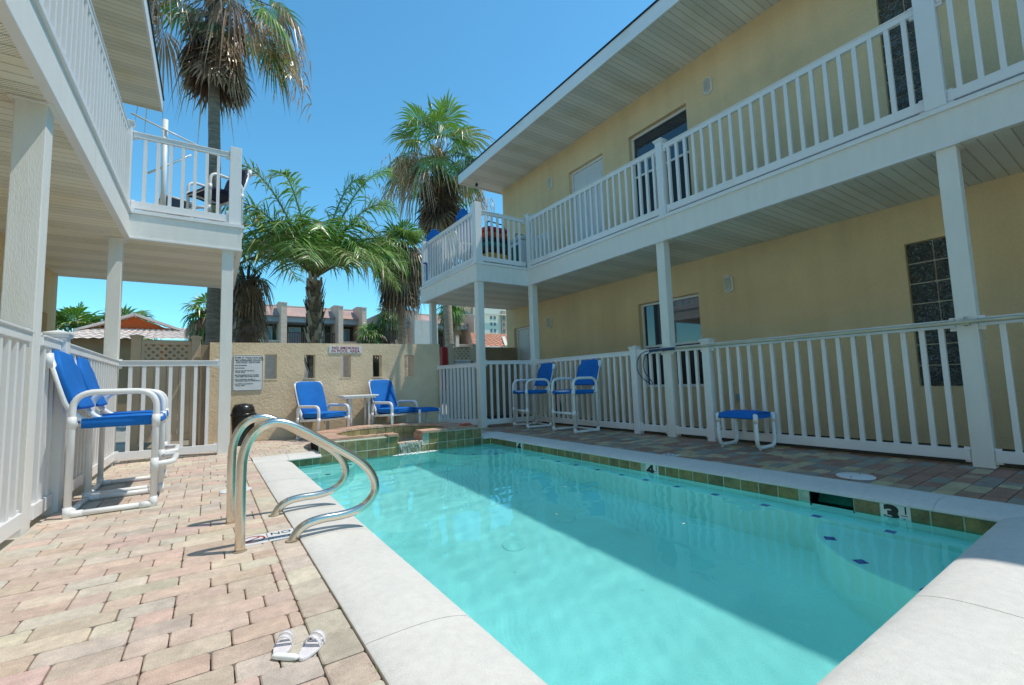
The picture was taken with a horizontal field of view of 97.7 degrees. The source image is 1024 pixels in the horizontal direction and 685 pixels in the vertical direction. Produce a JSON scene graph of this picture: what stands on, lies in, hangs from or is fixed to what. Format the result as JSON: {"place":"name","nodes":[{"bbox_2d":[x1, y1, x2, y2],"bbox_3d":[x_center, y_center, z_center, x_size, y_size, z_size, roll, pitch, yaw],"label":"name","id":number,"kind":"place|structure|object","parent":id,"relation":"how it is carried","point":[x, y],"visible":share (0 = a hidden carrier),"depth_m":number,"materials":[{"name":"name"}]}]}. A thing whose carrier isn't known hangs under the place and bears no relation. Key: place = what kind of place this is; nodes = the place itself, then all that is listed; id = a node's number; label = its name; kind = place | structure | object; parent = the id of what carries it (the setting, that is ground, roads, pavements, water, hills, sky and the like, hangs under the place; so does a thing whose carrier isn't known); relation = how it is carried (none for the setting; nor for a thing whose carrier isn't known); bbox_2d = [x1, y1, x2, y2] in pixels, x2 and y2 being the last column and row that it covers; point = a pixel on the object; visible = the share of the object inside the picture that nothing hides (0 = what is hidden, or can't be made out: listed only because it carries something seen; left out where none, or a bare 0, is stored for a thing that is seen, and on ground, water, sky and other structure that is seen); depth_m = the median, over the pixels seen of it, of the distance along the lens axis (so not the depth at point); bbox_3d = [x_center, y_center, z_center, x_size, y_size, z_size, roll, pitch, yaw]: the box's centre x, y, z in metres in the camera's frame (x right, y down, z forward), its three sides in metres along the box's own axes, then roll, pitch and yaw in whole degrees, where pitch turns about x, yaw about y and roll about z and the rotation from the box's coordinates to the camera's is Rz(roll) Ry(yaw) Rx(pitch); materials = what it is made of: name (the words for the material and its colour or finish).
{"place":"outdoors","nodes":[
{"label":"outdoors","id":0,"kind":"place"},
{"bbox_2d":[0,443,138,553],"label":"porch floor","id":1,"kind":"structure","parent":0,"point":[8,543],"depth_m":3.21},
{"bbox_2d":[0,319,119,542],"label":"picket fence","id":2,"kind":"object","parent":1,"relation":"on","point":[48,480],"visible":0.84,"depth_m":3.09,"materials":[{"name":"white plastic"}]},
{"bbox_2d":[129,334,202,450],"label":"lattice gate","id":3,"kind":"structure","parent":1,"relation":"on","point":[139,348],"depth_m":7.05,"materials":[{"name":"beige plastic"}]},
{"bbox_2d":[115,402,446,444],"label":"yard","id":4,"kind":"structure","parent":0,"point":[120,434],"depth_m":10.27,"materials":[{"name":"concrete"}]},
{"bbox_2d":[55,301,104,338],"bbox_3d":[-17.812,0.731,18.201,3.666,4.920,4.023,2,-6,-34],"label":"fan palm","id":5,"kind":"object","parent":4,"relation":"on","point":[65,315],"visible":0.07,"depth_m":17.87,"materials":[{"name":"green plant"}]},
{"bbox_2d":[0,0,243,538],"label":"apartment house","id":6,"kind":"structure","parent":4,"relation":"on","point":[75,75],"depth_m":4.67,"materials":[{"name":"beige paint"}]},
{"bbox_2d":[131,112,196,213],"bbox_3d":[-5.324,-2.522,6.859,0.844,1.860,0.110,2,-6,-34],"label":"umbrella pole","id":7,"kind":"object","parent":6,"relation":"on","point":[164,164],"visible":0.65,"depth_m":6.85,"materials":[{"name":"white plastic"}]},
{"bbox_2d":[113,359,218,461],"bbox_3d":[-4.436,0.845,5.793,1.071,1.258,0.070,2,-6,-34],"label":"picket fence","id":8,"kind":"object","parent":6,"relation":"attached to","point":[127,454],"visible":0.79,"depth_m":5.81,"materials":[{"name":"white plastic"}]},
{"bbox_2d":[156,193,192,217],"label":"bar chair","id":9,"kind":"object","parent":6,"relation":"on","point":[175,201],"visible":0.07,"depth_m":7.09,"materials":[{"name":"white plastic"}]},
{"bbox_2d":[185,169,251,237],"bbox_3d":[-4.568,-2.200,6.923,0.632,1.181,0.781,-4,-6,27],"label":"bar chair","id":10,"kind":"object","parent":6,"relation":"on","point":[224,192],"visible":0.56,"depth_m":6.90,"materials":[{"name":"white plastic"}]},
{"bbox_2d":[83,304,164,339],"bbox_3d":[-16.899,0.691,19.381,3.225,4.889,3.084,2,-6,-34],"label":"fan palm","id":11,"kind":"object","parent":4,"relation":"on","point":[125,311],"visible":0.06,"depth_m":19.51,"materials":[{"name":"green plant"}]},
{"bbox_2d":[70,313,199,414],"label":"tiled house","id":12,"kind":"structure","parent":4,"relation":"on","point":[135,326],"depth_m":17.37,"materials":[{"name":"tile"}]},
{"bbox_2d":[178,292,206,358],"bbox_3d":[-11.079,0.413,16.131,1.705,4.487,1.746,-5,-6,35],"label":"fan palm","id":13,"kind":"object","parent":4,"relation":"on","point":[196,326],"visible":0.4,"depth_m":15.78,"materials":[{"name":"green plant"}]},
{"bbox_2d":[135,0,311,344],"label":"fan palm","id":14,"kind":"object","parent":4,"relation":"on","point":[212,71],"visible":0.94,"depth_m":12.23,"materials":[{"name":"green plant"}]},
{"bbox_2d":[142,200,325,342],"bbox_3d":[-8.211,-0.997,13.167,5.498,6.588,4.724,2,-6,-34],"label":"queen palm","id":15,"kind":"object","parent":4,"relation":"on","point":[234,322],"visible":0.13,"depth_m":13.66,"materials":[{"name":"green plant"}]},
{"bbox_2d":[235,261,276,342],"bbox_3d":[-8.321,-0.113,14.037,1.752,4.995,1.779,2,-6,-34],"label":"fan palm","id":16,"kind":"object","parent":4,"relation":"on","point":[250,293],"visible":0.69,"depth_m":13.88,"materials":[{"name":"green plant"}]},
{"bbox_2d":[237,302,366,378],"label":"brick apartment block","id":17,"kind":"structure","parent":4,"relation":"on","point":[341,324],"depth_m":33.08,"materials":[{"name":"brown"}]},
{"bbox_2d":[259,326,271,339],"bbox_3d":[-17.803,-0.525,32.329,0.840,1.320,0.079,2,-6,-34],"label":"window","id":18,"kind":"structure","parent":17,"relation":"in","point":[270,327],"depth_m":32.47,"materials":[{"name":"grey glass"}]},
{"bbox_2d":[288,327,300,342],"bbox_3d":[-16.224,-0.085,33.346,0.840,2.120,0.079,2,-6,-34],"label":"window","id":19,"kind":"structure","parent":17,"relation":"in","point":[290,329],"depth_m":33.36,"materials":[{"name":"grey glass"}]},
{"bbox_2d":[343,329,349,341],"bbox_3d":[-13.285,-0.406,35.365,0.840,1.320,0.079,2,-6,-34],"label":"window","id":20,"kind":"structure","parent":17,"relation":"in","point":[346,338],"depth_m":35.44,"materials":[{"name":"grey glass"}]},
{"bbox_2d":[212,155,411,377],"bbox_3d":[-5.768,-1.732,13.163,5.745,7.896,4.380,2,-6,-34],"label":"queen palm","id":21,"kind":"object","parent":4,"relation":"on","point":[322,249],"visible":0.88,"depth_m":12.87,"materials":[{"name":"green plant"}]},
{"bbox_2d":[353,321,385,376],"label":"fan palm","id":22,"kind":"object","parent":4,"relation":"on","point":[369,335],"visible":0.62,"depth_m":23.60,"materials":[{"name":"green plant"}]},
{"bbox_2d":[371,306,397,343],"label":"fan palm","id":23,"kind":"object","parent":4,"relation":"on","point":[390,332],"visible":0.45,"depth_m":24.07,"materials":[{"name":"green plant"}]},
{"bbox_2d":[355,218,428,375],"bbox_3d":[-4.214,-1.119,16.721,2.962,7.187,2.859,-3,-5,11],"label":"fan palm","id":24,"kind":"object","parent":4,"relation":"on","point":[410,295],"visible":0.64,"depth_m":16.30,"materials":[{"name":"green plant"}]},
{"bbox_2d":[367,310,475,376],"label":"brick apartment block","id":25,"kind":"structure","parent":4,"relation":"on","point":[465,340],"depth_m":39.14,"materials":[{"name":"brown"}]},
{"bbox_2d":[414,320,437,343],"bbox_3d":[-4.635,0.975,24.213,1.350,4.330,0.120,2,-6,-34],"label":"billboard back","id":26,"kind":"object","parent":4,"relation":"on","point":[424,329],"visible":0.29,"depth_m":24.16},
{"bbox_2d":[368,87,496,346],"bbox_3d":[-3.528,-4.506,20.840,6.050,14.594,6.016,2,-6,-34],"label":"fan palm","id":27,"kind":"object","parent":4,"relation":"on","point":[438,195],"visible":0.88,"depth_m":20.52,"materials":[{"name":"green plant"}]},
{"bbox_2d":[436,305,467,351],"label":"fan palm","id":28,"kind":"object","parent":4,"relation":"on","point":[457,314],"visible":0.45,"depth_m":29.71,"materials":[{"name":"green plant"}]},
{"bbox_2d":[437,307,506,347],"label":"tower block","id":29,"kind":"structure","parent":4,"relation":"on","point":[495,321],"depth_m":140.94,"materials":[{"name":"white concrete"}]},
{"bbox_2d":[439,333,506,401],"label":"tiled house","id":30,"kind":"structure","parent":4,"relation":"on","point":[498,340],"depth_m":20.54,"materials":[{"name":"tile"}]},
{"bbox_2d":[419,0,1023,468],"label":"apartment house","id":31,"kind":"structure","parent":4,"relation":"on","point":[677,172],"depth_m":6.28,"materials":[{"name":"beige paint"}]},
{"bbox_2d":[423,229,455,280],"bbox_3d":[-1.763,-2.020,10.926,0.660,1.338,0.652,-3,-5,16],"label":"slatted garden chair","id":32,"kind":"object","parent":31,"relation":"on","point":[432,234],"visible":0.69,"depth_m":10.72,"materials":[{"name":"blue fabric"}]},
{"bbox_2d":[446,230,470,259],"bbox_3d":[-1.079,-1.923,9.778,0.594,0.903,0.564,2,-6,-34],"label":"plastic armchair","id":33,"kind":"object","parent":31,"relation":"on","point":[454,232],"visible":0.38,"depth_m":9.71,"materials":[{"name":"white plastic"}]},
{"bbox_2d":[455,209,470,263],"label":"slatted garden chair","id":34,"kind":"object","parent":31,"relation":"on","point":[461,213],"visible":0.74,"depth_m":10.71,"materials":[{"name":"blue plastic"}]},
{"bbox_2d":[482,221,507,264],"bbox_3d":[-0.355,-2.072,9.980,0.690,1.188,0.320,2,-6,-34],"label":"towel","id":35,"kind":"object","parent":31,"relation":"on","point":[495,242],"visible":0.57,"depth_m":9.81,"materials":[{"name":"multicoloured fabric"}]},
{"bbox_2d":[486,359,533,425],"bbox_3d":[-0.042,0.964,8.818,1.068,1.252,0.070,1,-6,-28],"label":"picket fence","id":36,"kind":"object","parent":31,"relation":"attached to","point":[504,419],"visible":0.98,"depth_m":8.78,"materials":[{"name":"white plastic"}]},
{"bbox_2d":[510,233,526,267],"bbox_3d":[0.207,-2.008,10.504,0.310,1.112,0.490,2,-6,-34],"label":"cooler","id":37,"kind":"object","parent":31,"relation":"on","point":[523,250],"visible":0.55,"depth_m":10.32,"materials":[{"name":"white plastic"}]},
{"bbox_2d":[516,326,539,413],"bbox_3d":[0.496,0.714,11.752,0.060,2.290,1.120,2,-6,-34],"label":"door","id":38,"kind":"structure","parent":31,"relation":"in","point":[523,334],"depth_m":12.00,"materials":[{"name":"white plastic"}]},
{"bbox_2d":[534,232,551,260],"bbox_3d":[0.582,-2.053,10.925,0.620,1.250,0.620,2,-6,-34],"label":"washing machine","id":39,"kind":"object","parent":31,"relation":"on","point":[542,245],"visible":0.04,"depth_m":10.69,"materials":[{"name":"white metal"}]},
{"bbox_2d":[571,156,605,244],"bbox_3d":[1.746,-2.789,9.992,0.100,2.480,1.090,2,-6,-34],"label":"door","id":40,"kind":"structure","parent":31,"relation":"in","point":[591,172],"depth_m":10.09,"materials":[{"name":"white plastic"}]},
{"bbox_2d":[631,107,691,216],"bbox_3d":[2.829,-3.326,8.447,0.050,1.710,1.315,2,-6,-34],"label":"glass door","id":41,"kind":"structure","parent":31,"relation":"in","point":[674,125],"depth_m":8.45,"materials":[{"name":"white glass"}]},
{"bbox_2d":[641,294,703,388],"bbox_3d":[2.894,0.018,8.128,0.152,1.630,1.300,2,-6,-34],"label":"window","id":42,"kind":"structure","parent":31,"relation":"in","point":[687,325],"depth_m":8.05,"materials":[{"name":"white glass"}]},
{"bbox_2d":[878,0,922,113],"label":"glass block window","id":43,"kind":"structure","parent":31,"relation":"in","point":[888,9],"depth_m":5.47,"materials":[{"name":"grey glass"}]},
{"bbox_2d":[906,237,962,385],"bbox_3d":[4.922,-0.352,5.134,0.042,1.695,0.480,2,-6,-34],"label":"glass block window","id":44,"kind":"structure","parent":31,"relation":"in","point":[928,264],"depth_m":5.17,"materials":[{"name":"grey glass"}]},
{"bbox_2d":[56,0,654,439],"label":"sky","id":45,"kind":"structure","parent":0,"point":[500,59],"materials":[{"name":"blue"}]},
{"bbox_2d":[0,418,1023,684],"bbox_3d":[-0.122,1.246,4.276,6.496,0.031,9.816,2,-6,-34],"label":"paving","id":46,"kind":"structure","parent":0,"point":[70,588],"depth_m":2.07,"materials":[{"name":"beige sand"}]},
{"bbox_2d":[45,350,178,519],"bbox_3d":[-3.107,0.669,3.523,0.781,1.181,0.632,2,-6,-34],"label":"bar chair","id":47,"kind":"object","parent":46,"relation":"on","point":[74,394],"visible":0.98,"depth_m":3.36,"materials":[{"name":"white plastic"}]},
{"bbox_2d":[75,357,179,494],"bbox_3d":[-3.551,0.737,4.137,0.781,1.181,0.632,2,-6,-35],"label":"bar chair","id":48,"kind":"object","parent":46,"relation":"on","point":[88,375],"visible":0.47,"depth_m":4.19,"materials":[{"name":"white plastic"}]},
{"bbox_2d":[198,345,209,444],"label":"wall pier","id":49,"kind":"structure","parent":46,"relation":"on","point":[205,352],"depth_m":7.12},
{"bbox_2d":[219,486,251,493],"bbox_3d":[-2.369,1.265,3.835,0.240,0.010,0.240,2,-6,-34],"label":"skimmer lid","id":50,"kind":"object","parent":46,"relation":"on","point":[224,491],"visible":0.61,"depth_m":3.81,"materials":[{"name":"white plastic"}]},
{"bbox_2d":[230,403,256,445],"bbox_3d":[-4.211,1.279,7.006,0.370,0.645,0.380,2,-6,-34],"label":"litter bin","id":51,"kind":"object","parent":46,"relation":"on","point":[240,413],"visible":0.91,"depth_m":6.88,"materials":[{"name":"black plastic"}]},
{"bbox_2d":[119,542,377,684],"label":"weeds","id":52,"kind":"object","parent":46,"relation":"on","point":[297,604],"visible":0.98,"depth_m":1.74,"materials":[{"name":"green plant"}]},
{"bbox_2d":[245,533,268,546],"bbox_3d":[-1.470,1.122,2.538,0.140,0.009,0.170,2,-6,-34],"label":"no diving tile","id":53,"kind":"object","parent":46,"relation":"on","point":[255,539],"visible":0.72,"depth_m":2.53,"materials":[{"name":"white tile"}]},
{"bbox_2d":[267,528,292,541],"bbox_3d":[-1.349,1.125,2.619,0.140,0.009,0.170,2,-6,-34],"label":"no diving lettering tile","id":54,"kind":"object","parent":46,"relation":"on","point":[279,535],"visible":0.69,"depth_m":2.61,"materials":[{"name":"white tile"}]},
{"bbox_2d":[273,630,294,653],"bbox_3d":[-0.750,0.984,1.464,0.055,0.042,0.110,-1,-5,-13],"label":"plastic sandal","id":55,"kind":"object","parent":46,"relation":"on","point":[284,645],"visible":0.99,"depth_m":1.47},
{"bbox_2d":[271,652,298,660],"bbox_3d":[-0.716,0.992,1.413,0.094,0.016,0.022,-3,-5,10],"label":"tube","id":56,"kind":"object","parent":46,"relation":"on","point":[285,656],"visible":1,"depth_m":1.41,"materials":[{"name":"white plastic"}]},
{"bbox_2d":[224,414,348,524],"bbox_3d":[-1.534,0.844,3.113,0.776,0.714,0.068,2,-6,-34],"label":"pool handrail","id":57,"kind":"object","parent":46,"relation":"on","point":[231,470],"visible":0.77,"depth_m":3.00,"materials":[{"name":"metal"}]},
{"bbox_2d":[232,418,378,553],"bbox_3d":[-1.159,0.786,2.596,0.776,0.714,0.068,2,-6,-34],"label":"pool handrail","id":58,"kind":"object","parent":46,"relation":"on","point":[254,432],"visible":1,"depth_m":2.53,"materials":[{"name":"metal"}]},
{"bbox_2d":[298,629,325,660],"bbox_3d":[-0.654,0.980,1.456,0.058,0.042,0.120,-2,-5,4],"label":"plastic sandal","id":59,"kind":"object","parent":46,"relation":"on","point":[311,647],"visible":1,"depth_m":1.46},
{"bbox_2d":[293,381,349,439],"bbox_3d":[-3.258,1.138,7.617,0.790,0.969,0.636,-5,-6,30],"label":"cushioned lounge chair","id":60,"kind":"object","parent":46,"relation":"on","point":[312,406],"visible":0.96,"depth_m":7.60,"materials":[{"name":"blue fabric"}]},
{"bbox_2d":[208,342,439,444],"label":"garden wall","id":61,"kind":"structure","parent":46,"relation":"on","point":[277,398],"depth_m":8.18,"materials":[{"name":"beige paint"}]},
{"bbox_2d":[232,355,263,391],"bbox_3d":[-4.391,0.507,7.447,0.450,0.600,0.019,2,-6,-34],"label":"rules sign","id":62,"kind":"object","parent":61,"relation":"attached to","point":[247,372],"visible":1,"depth_m":7.43,"materials":[{"name":"white plastic"}]},
{"bbox_2d":[329,346,361,352],"bbox_3d":[-3.107,0.133,8.356,0.588,0.134,0.016,2,-6,-34],"label":"no smoking sign","id":63,"kind":"object","parent":61,"relation":"attached to","point":[345,349],"visible":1,"depth_m":8.35,"materials":[{"name":"white plastic"}]},
{"bbox_2d":[338,394,378,426],"bbox_3d":[-2.765,1.295,8.046,0.620,0.700,0.440,2,-6,-34],"label":"side table","id":64,"kind":"object","parent":46,"relation":"on","point":[364,396],"visible":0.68,"depth_m":8.02,"materials":[{"name":"white plastic"}]},
{"bbox_2d":[368,379,417,424],"bbox_3d":[-2.225,1.166,8.314,0.790,0.969,0.636,-5,-6,35],"label":"cushioned lounge chair","id":65,"kind":"object","parent":46,"relation":"on","point":[385,403],"visible":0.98,"depth_m":8.31,"materials":[{"name":"blue fabric"}]},
{"bbox_2d":[311,422,481,461],"bbox_3d":[-1.993,1.714,7.204,2.424,0.669,1.900,2,-6,-34],"label":"raised spa","id":66,"kind":"object","parent":46,"relation":"on","point":[358,440],"visible":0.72,"depth_m":6.68,"materials":[{"name":"tile"}]},
{"bbox_2d":[367,431,417,441],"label":"spa water","id":67,"kind":"structure","parent":66,"relation":"in","point":[406,436],"depth_m":7.22,"materials":[{"name":"teal liquid"}]},
{"bbox_2d":[406,407,439,422],"bbox_3d":[-1.659,1.423,8.367,0.436,0.430,0.492,-6,-7,41],"label":"footstool","id":68,"kind":"object","parent":46,"relation":"on","point":[420,410],"visible":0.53,"depth_m":8.30,"materials":[{"name":"blue fabric"}]},
{"bbox_2d":[437,362,477,425],"bbox_3d":[-1.144,1.060,8.979,1.256,1.265,0.077,-6,-6,39],"label":"picket fence","id":69,"kind":"object","parent":46,"relation":"on","point":[474,421],"visible":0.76,"depth_m":8.92,"materials":[{"name":"white plastic"}]},
{"bbox_2d":[445,343,477,418],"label":"lattice gate","id":70,"kind":"structure","parent":46,"relation":"on","point":[451,352],"depth_m":10.05,"materials":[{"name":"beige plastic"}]},
{"bbox_2d":[440,347,447,390],"bbox_3d":[-1.494,0.579,9.836,0.135,0.955,0.110,2,-6,-34],"label":"red cabinet","id":71,"kind":"object","parent":70,"relation":"attached to","point":[443,356],"visible":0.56,"depth_m":9.80,"materials":[{"name":"paint"}]},
{"bbox_2d":[455,347,518,418],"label":"boundary wall","id":72,"kind":"structure","parent":46,"relation":"on","point":[497,353],"depth_m":11.72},
{"bbox_2d":[512,363,555,428],"bbox_3d":[0.431,0.987,8.477,0.677,1.181,0.632,0,-5,-24],"label":"bar chair","id":73,"kind":"object","parent":46,"relation":"on","point":[545,374],"visible":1,"depth_m":8.40,"materials":[{"name":"white plastic"}]},
{"bbox_2d":[551,359,601,433],"bbox_3d":[1.104,0.880,7.498,0.677,1.181,0.632,1,-6,-30],"label":"bar chair","id":74,"kind":"object","parent":46,"relation":"on","point":[587,372],"visible":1,"depth_m":7.47,"materials":[{"name":"blue plastic"}]},
{"bbox_2d":[251,432,1023,684],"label":"swimming pool","id":75,"kind":"structure","parent":46,"relation":"in","point":[959,620],"depth_m":1.74,"materials":[{"name":"paint"}]},
{"bbox_2d":[296,443,984,684],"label":"water","id":76,"kind":"structure","parent":75,"relation":"in","point":[607,574],"depth_m":2.35,"materials":[{"name":"teal liquid"}]},
{"bbox_2d":[393,440,435,455],"bbox_3d":[-1.376,1.492,6.389,0.696,0.168,0.196,2,-6,-34],"label":"foam","id":77,"kind":"object","parent":76,"relation":"on","point":[412,452],"visible":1,"depth_m":6.38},
{"bbox_2d":[661,453,679,455],"bbox_3d":[1.724,1.221,4.857,0.150,0.009,0.160,2,-6,-34],"label":"no diving tile","id":78,"kind":"object","parent":46,"relation":"on","point":[670,454],"visible":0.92,"depth_m":4.86,"materials":[{"name":"white tile"}]},
{"bbox_2d":[716,410,776,450],"bbox_3d":[2.732,1.005,5.222,0.436,0.430,0.492,2,-6,-34],"label":"footstool","id":79,"kind":"object","parent":46,"relation":"on","point":[753,415],"visible":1,"depth_m":5.13,"materials":[{"name":"blue plastic"}]},
{"bbox_2d":[535,313,1023,464],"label":"picket fence","id":80,"kind":"object","parent":46,"relation":"on","point":[709,432],"visible":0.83,"depth_m":5.05,"materials":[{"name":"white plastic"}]},
{"bbox_2d":[649,315,1023,351],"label":"pool pole","id":81,"kind":"object","parent":80,"relation":"on","point":[965,322],"visible":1,"depth_m":4.43,"materials":[{"name":"silver metal"}]},
{"bbox_2d":[636,350,652,384],"bbox_3d":[2.020,0.371,6.616,0.024,0.507,0.442,2,-6,-36],"label":"life hook","id":82,"kind":"object","parent":81,"relation":"hanging from","point":[643,367],"visible":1,"depth_m":6.67,"materials":[{"name":"silver metal"}]},
{"bbox_2d":[836,472,875,479],"bbox_3d":[2.768,1.075,3.604,0.260,0.014,0.260,2,-6,-34],"label":"skimmer lid","id":83,"kind":"object","parent":46,"relation":"on","point":[854,476],"visible":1,"depth_m":3.58,"materials":[{"name":"white plastic"}]},
{"bbox_2d":[487,414,1023,469],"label":"porch floor","id":84,"kind":"structure","parent":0,"point":[1006,465],"depth_m":5.18,"materials":[{"name":"grey concrete"}]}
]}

